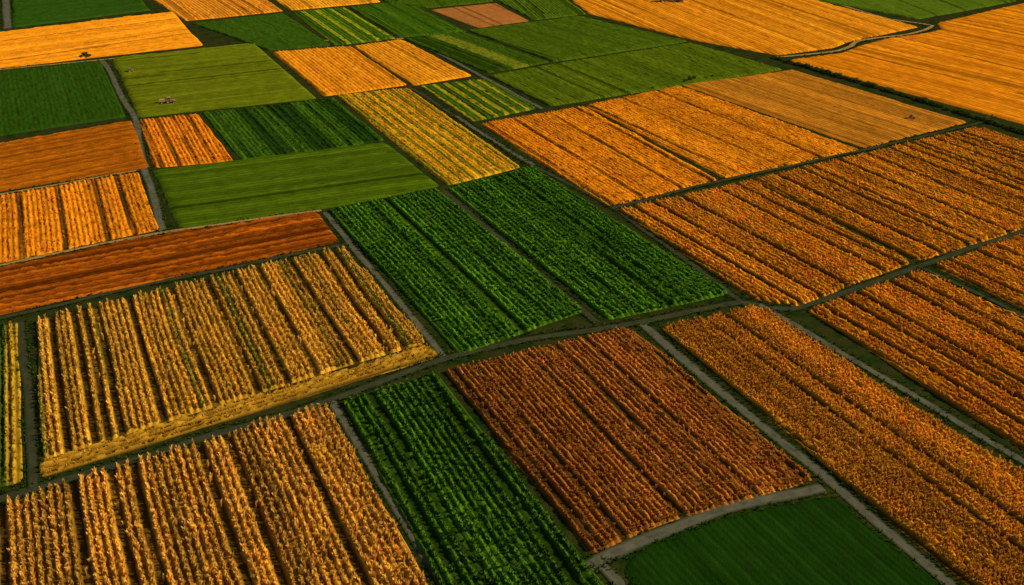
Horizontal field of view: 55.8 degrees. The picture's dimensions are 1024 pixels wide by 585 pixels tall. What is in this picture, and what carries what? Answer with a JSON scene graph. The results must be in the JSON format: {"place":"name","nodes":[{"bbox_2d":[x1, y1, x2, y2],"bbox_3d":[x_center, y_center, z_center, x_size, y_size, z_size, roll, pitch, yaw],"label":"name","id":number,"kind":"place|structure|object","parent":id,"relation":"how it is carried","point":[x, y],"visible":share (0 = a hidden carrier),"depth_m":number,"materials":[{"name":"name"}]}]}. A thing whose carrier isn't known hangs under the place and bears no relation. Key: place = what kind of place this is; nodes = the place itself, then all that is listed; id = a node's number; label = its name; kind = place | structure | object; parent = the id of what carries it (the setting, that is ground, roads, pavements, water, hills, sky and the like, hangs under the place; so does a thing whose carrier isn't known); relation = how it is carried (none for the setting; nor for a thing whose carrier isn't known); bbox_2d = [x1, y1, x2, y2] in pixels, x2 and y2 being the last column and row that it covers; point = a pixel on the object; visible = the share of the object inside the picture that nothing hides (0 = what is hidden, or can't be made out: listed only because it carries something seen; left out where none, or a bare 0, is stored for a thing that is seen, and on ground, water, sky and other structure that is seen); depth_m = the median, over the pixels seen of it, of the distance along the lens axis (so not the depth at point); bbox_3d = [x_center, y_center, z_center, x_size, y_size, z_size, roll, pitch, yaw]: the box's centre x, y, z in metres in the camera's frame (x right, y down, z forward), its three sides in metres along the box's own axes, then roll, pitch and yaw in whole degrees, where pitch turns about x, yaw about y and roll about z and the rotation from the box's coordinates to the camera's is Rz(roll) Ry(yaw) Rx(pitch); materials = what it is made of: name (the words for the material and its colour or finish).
{"place":"outdoors","nodes":[
{"label":"outdoors","id":0,"kind":"place"},
{"bbox_2d":[1,0,11,28],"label":"farm track","id":1,"kind":"structure","parent":0,"point":[6,15],"depth_m":427.54,"materials":[{"name":"grey gravel"}]},
{"bbox_2d":[0,321,22,486],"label":"maize field","id":2,"kind":"structure","parent":0,"point":[11,472],"depth_m":168.72,"materials":[{"name":"plant"}]},
{"bbox_2d":[16,321,39,487],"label":"farm track","id":3,"kind":"structure","parent":0,"point":[31,437],"depth_m":168.85,"materials":[{"name":"grey soil"}]},
{"bbox_2d":[0,61,124,135],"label":"green crop field","id":4,"kind":"structure","parent":0,"point":[43,97],"depth_m":321.91,"materials":[{"name":"green plant"}]},
{"bbox_2d":[0,169,139,194],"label":"farm track","id":5,"kind":"structure","parent":0,"point":[67,182],"depth_m":259.12,"materials":[{"name":"soil"}]},
{"bbox_2d":[0,121,148,191],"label":"wheat field","id":6,"kind":"structure","parent":0,"point":[95,151],"depth_m":275.12,"materials":[{"name":"orange plant"}]},
{"bbox_2d":[0,172,157,262],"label":"wheat field","id":7,"kind":"structure","parent":0,"point":[45,220],"depth_m":239.67,"materials":[{"name":"plant"}]},
{"bbox_2d":[11,0,149,27],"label":"green crop field","id":8,"kind":"structure","parent":0,"point":[31,12],"depth_m":433.79,"materials":[{"name":"green plant"}]},
{"bbox_2d":[0,12,201,67],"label":"wheat field","id":9,"kind":"structure","parent":0,"point":[123,35],"depth_m":388.39,"materials":[{"name":"orange plant"}]},
{"bbox_2d":[99,60,166,230],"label":"farm track","id":10,"kind":"structure","parent":0,"point":[154,200],"depth_m":280.21,"materials":[{"name":"grey gravel"}]},
{"bbox_2d":[0,209,321,265],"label":"farm track","id":11,"kind":"structure","parent":0,"point":[112,241],"depth_m":230.40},
{"bbox_2d":[0,212,337,314],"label":"sorghum field","id":12,"kind":"structure","parent":0,"point":[25,285],"depth_m":219.17,"materials":[{"name":"orange plant"}]},
{"bbox_2d":[0,243,341,319],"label":"farm track","id":13,"kind":"structure","parent":0,"point":[163,281],"depth_m":211.11,"materials":[{"name":"brown soil"}]},
{"bbox_2d":[140,113,231,167],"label":"wheat field","id":14,"kind":"structure","parent":0,"point":[182,140],"depth_m":285.45,"materials":[{"name":"plant"}]},
{"bbox_2d":[0,38,403,69],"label":"farm track","id":15,"kind":"structure","parent":0,"point":[106,59],"depth_m":360.53,"materials":[{"name":"grey soil"}]},
{"bbox_2d":[0,403,427,584],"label":"maize field","id":16,"kind":"structure","parent":0,"point":[294,499],"depth_m":143.56,"materials":[{"name":"plant"}]},
{"bbox_2d":[112,43,315,116],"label":"green crop field","id":17,"kind":"structure","parent":0,"point":[220,77],"depth_m":339.10,"materials":[{"name":"green plant"}]},
{"bbox_2d":[159,97,174,103],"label":"tractor","id":18,"kind":"object","parent":17,"relation":"on","point":[168,100],"visible":1,"depth_m":316.46,"materials":[{"name":"red paint"}]},
{"bbox_2d":[154,0,281,20],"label":"wheat field","id":19,"kind":"structure","parent":0,"point":[187,10],"depth_m":437.07,"materials":[{"name":"orange plant"}]},
{"bbox_2d":[36,246,423,459],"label":"maize field","id":20,"kind":"structure","parent":0,"point":[112,369],"depth_m":187.37,"materials":[{"name":"plant"}]},
{"bbox_2d":[192,13,329,50],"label":"green crop field","id":21,"kind":"structure","parent":0,"point":[277,31],"depth_m":399.62,"materials":[{"name":"green plant"}]},
{"bbox_2d":[203,97,382,159],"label":"green crop field","id":22,"kind":"structure","parent":0,"point":[285,128],"depth_m":296.21,"materials":[{"name":"plant"}]},
{"bbox_2d":[153,143,437,228],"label":"green crop field","id":23,"kind":"structure","parent":0,"point":[219,192],"depth_m":257.99,"materials":[{"name":"green plant"}]},
{"bbox_2d":[275,0,379,9],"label":"wheat field","id":24,"kind":"structure","parent":0,"point":[298,4],"depth_m":445.61,"materials":[{"name":"plant"}]},
{"bbox_2d":[273,46,405,95],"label":"wheat field","id":25,"kind":"structure","parent":0,"point":[331,71],"depth_m":350.38,"materials":[{"name":"orange plant"}]},
{"bbox_2d":[292,7,393,44],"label":"striped crop field","id":26,"kind":"structure","parent":0,"point":[341,26],"depth_m":407.66,"materials":[{"name":"green plant"}]},
{"bbox_2d":[328,400,437,584],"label":"farm track","id":27,"kind":"structure","parent":0,"point":[356,440],"depth_m":155.21,"materials":[{"name":"grey soil"}]},
{"bbox_2d":[323,212,446,356],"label":"farm track","id":28,"kind":"structure","parent":0,"point":[396,298],"depth_m":207.70,"materials":[{"name":"grey soil"}]},
{"bbox_2d":[349,1,465,37],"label":"green crop field","id":29,"kind":"structure","parent":0,"point":[399,19],"depth_m":417.71,"materials":[{"name":"green plant"}]},
{"bbox_2d":[354,39,470,85],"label":"wheat field","id":30,"kind":"structure","parent":0,"point":[409,63],"depth_m":359.23,"materials":[{"name":"orange plant"}]},
{"bbox_2d":[337,88,518,184],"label":"striped crop field","id":31,"kind":"structure","parent":0,"point":[440,145],"depth_m":290.10,"materials":[{"name":"plant"}]},
{"bbox_2d":[384,0,491,7],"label":"green crop field","id":32,"kind":"structure","parent":0,"point":[430,3],"depth_m":447.29,"materials":[{"name":"green plant"}]},
{"bbox_2d":[329,187,581,352],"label":"green crop field","id":33,"kind":"structure","parent":0,"point":[462,279],"depth_m":214.29,"materials":[{"name":"plant"}]},
{"bbox_2d":[344,370,603,584],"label":"green crop field","id":34,"kind":"structure","parent":0,"point":[451,475],"depth_m":149.13,"materials":[{"name":"plant"}]},
{"bbox_2d":[405,31,547,72],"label":"striped crop field","id":35,"kind":"structure","parent":0,"point":[482,54],"depth_m":372.08,"materials":[{"name":"green plant"}]},
{"bbox_2d":[421,79,535,120],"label":"striped crop field","id":36,"kind":"structure","parent":0,"point":[478,100],"depth_m":321.21,"materials":[{"name":"plant"}]},
{"bbox_2d":[432,3,527,27],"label":"fallow field","id":37,"kind":"structure","parent":0,"point":[486,15],"depth_m":426.03,"materials":[{"name":"brown soil"}]},
{"bbox_2d":[430,50,543,108],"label":"farm track","id":38,"kind":"structure","parent":0,"point":[498,84],"depth_m":340.67,"materials":[{"name":"grey soil"}]},
{"bbox_2d":[455,116,534,164],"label":"farm track","id":39,"kind":"structure","parent":0,"point":[472,127],"depth_m":288.31,"materials":[{"name":"soil"}]},
{"bbox_2d":[0,0,1023,584],"bbox_3d":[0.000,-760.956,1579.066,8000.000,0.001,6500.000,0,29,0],"label":"ground","id":40,"kind":"structure","parent":0,"point":[204,36],"depth_m":211.79,"materials":[{"name":"green plant"}]},
{"bbox_2d":[39,343,436,476],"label":"headland strip","id":41,"kind":"object","parent":40,"relation":"on","point":[142,438],"visible":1,"depth_m":168.08,"materials":[{"name":"plant"}]},
{"bbox_2d":[0,228,1023,502],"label":"farm track","id":42,"kind":"structure","parent":0,"point":[200,438],"depth_m":185.11,"materials":[{"name":"grey soil"}]},
{"bbox_2d":[439,189,601,323],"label":"farm track","id":43,"kind":"structure","parent":0,"point":[585,311],"depth_m":226.31,"materials":[{"name":"grey soil"}]},
{"bbox_2d":[497,0,585,19],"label":"green crop field","id":44,"kind":"structure","parent":0,"point":[538,9],"depth_m":436.72,"materials":[{"name":"green plant"}]},
{"bbox_2d":[407,86,742,300],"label":"farm track","id":45,"kind":"structure","parent":0,"point":[733,295],"depth_m":234.50,"materials":[{"name":"grey soil"}]},
{"bbox_2d":[468,16,686,61],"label":"green crop field","id":46,"kind":"structure","parent":0,"point":[564,39],"depth_m":390.42,"materials":[{"name":"green plant"}]},
{"bbox_2d":[449,166,726,319],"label":"green crop field","id":47,"kind":"structure","parent":0,"point":[604,265],"depth_m":224.03,"materials":[{"name":"plant"}]},
{"bbox_2d":[482,106,715,204],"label":"wheat field","id":48,"kind":"structure","parent":0,"point":[595,153],"depth_m":276.28,"materials":[{"name":"plant"}]},
{"bbox_2d":[590,556,629,584],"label":"farm track","id":49,"kind":"structure","parent":0,"point":[615,576],"depth_m":135.40,"materials":[{"name":"grey gravel"}]},
{"bbox_2d":[446,326,810,553],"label":"sorghum field","id":50,"kind":"structure","parent":0,"point":[608,439],"depth_m":161.95,"materials":[{"name":"plant"}]},
{"bbox_2d":[489,43,780,105],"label":"green crop field","id":51,"kind":"structure","parent":0,"point":[610,75],"depth_m":347.04,"materials":[{"name":"green plant"}]},
{"bbox_2d":[585,483,827,572],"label":"farm track","id":52,"kind":"structure","parent":0,"point":[628,546],"depth_m":144.81,"materials":[{"name":"grey soil"}]},
{"bbox_2d":[587,86,857,177],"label":"wheat field","id":53,"kind":"structure","parent":0,"point":[719,138],"depth_m":293.07,"materials":[{"name":"plant"}]},
{"bbox_2d":[572,0,916,54],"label":"wheat field","id":54,"kind":"structure","parent":0,"point":[777,27],"depth_m":415.00,"materials":[{"name":"orange plant"}]},
{"bbox_2d":[620,179,908,305],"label":"maize field","id":55,"kind":"structure","parent":0,"point":[751,238],"depth_m":225.96,"materials":[{"name":"plant"}]},
{"bbox_2d":[624,497,939,584],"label":"grass field","id":56,"kind":"structure","parent":0,"point":[827,541],"depth_m":138.29,"materials":[{"name":"green plant"}]},
{"bbox_2d":[639,323,959,584],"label":"farm track","id":57,"kind":"structure","parent":0,"point":[888,531],"depth_m":156.96,"materials":[{"name":"grey soil"}]},
{"bbox_2d":[610,115,991,208],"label":"farm track","id":58,"kind":"structure","parent":0,"point":[769,170],"depth_m":269.30,"materials":[{"name":"brown soil"}]},
{"bbox_2d":[683,70,965,147],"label":"stubble field","id":59,"kind":"structure","parent":0,"point":[851,115],"depth_m":314.17,"materials":[{"name":"orange plant"}]},
{"bbox_2d":[662,304,1023,584],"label":"maize field","id":60,"kind":"structure","parent":0,"point":[951,500],"depth_m":159.96,"materials":[{"name":"plant"}]},
{"bbox_2d":[777,19,934,56],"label":"farm track","id":61,"kind":"structure","parent":0,"point":[852,44],"depth_m":389.86,"materials":[{"name":"grey soil"}]},
{"bbox_2d":[841,5,890,19],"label":"farm track","id":62,"kind":"structure","parent":0,"point":[867,12],"depth_m":430.90,"materials":[{"name":"grey soil"}]},
{"bbox_2d":[755,126,1023,260],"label":"maize field","id":63,"kind":"structure","parent":0,"point":[923,198],"depth_m":253.49,"materials":[{"name":"plant"}]},
{"bbox_2d":[759,303,1023,464],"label":"farm track","id":64,"kind":"structure","parent":0,"point":[944,413],"depth_m":174.55,"materials":[{"name":"grey soil"}]},
{"bbox_2d":[791,3,1023,124],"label":"wheat field","id":65,"kind":"structure","parent":0,"point":[974,62],"depth_m":358.91,"materials":[{"name":"orange plant"}]},
{"bbox_2d":[809,269,1023,449],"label":"maize field","id":66,"kind":"structure","parent":0,"point":[962,350],"depth_m":188.63,"materials":[{"name":"plant"}]},
{"bbox_2d":[818,0,1015,18],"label":"green crop field","id":67,"kind":"structure","parent":0,"point":[917,9],"depth_m":440.93,"materials":[{"name":"green plant"}]},
{"bbox_2d":[917,265,1023,315],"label":"farm track","id":68,"kind":"structure","parent":0,"point":[1018,312],"depth_m":206.29,"materials":[{"name":"soil"}]},
{"bbox_2d":[935,234,1023,309],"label":"maize field","id":69,"kind":"structure","parent":0,"point":[996,269],"depth_m":214.47,"materials":[{"name":"plant"}]}
]}

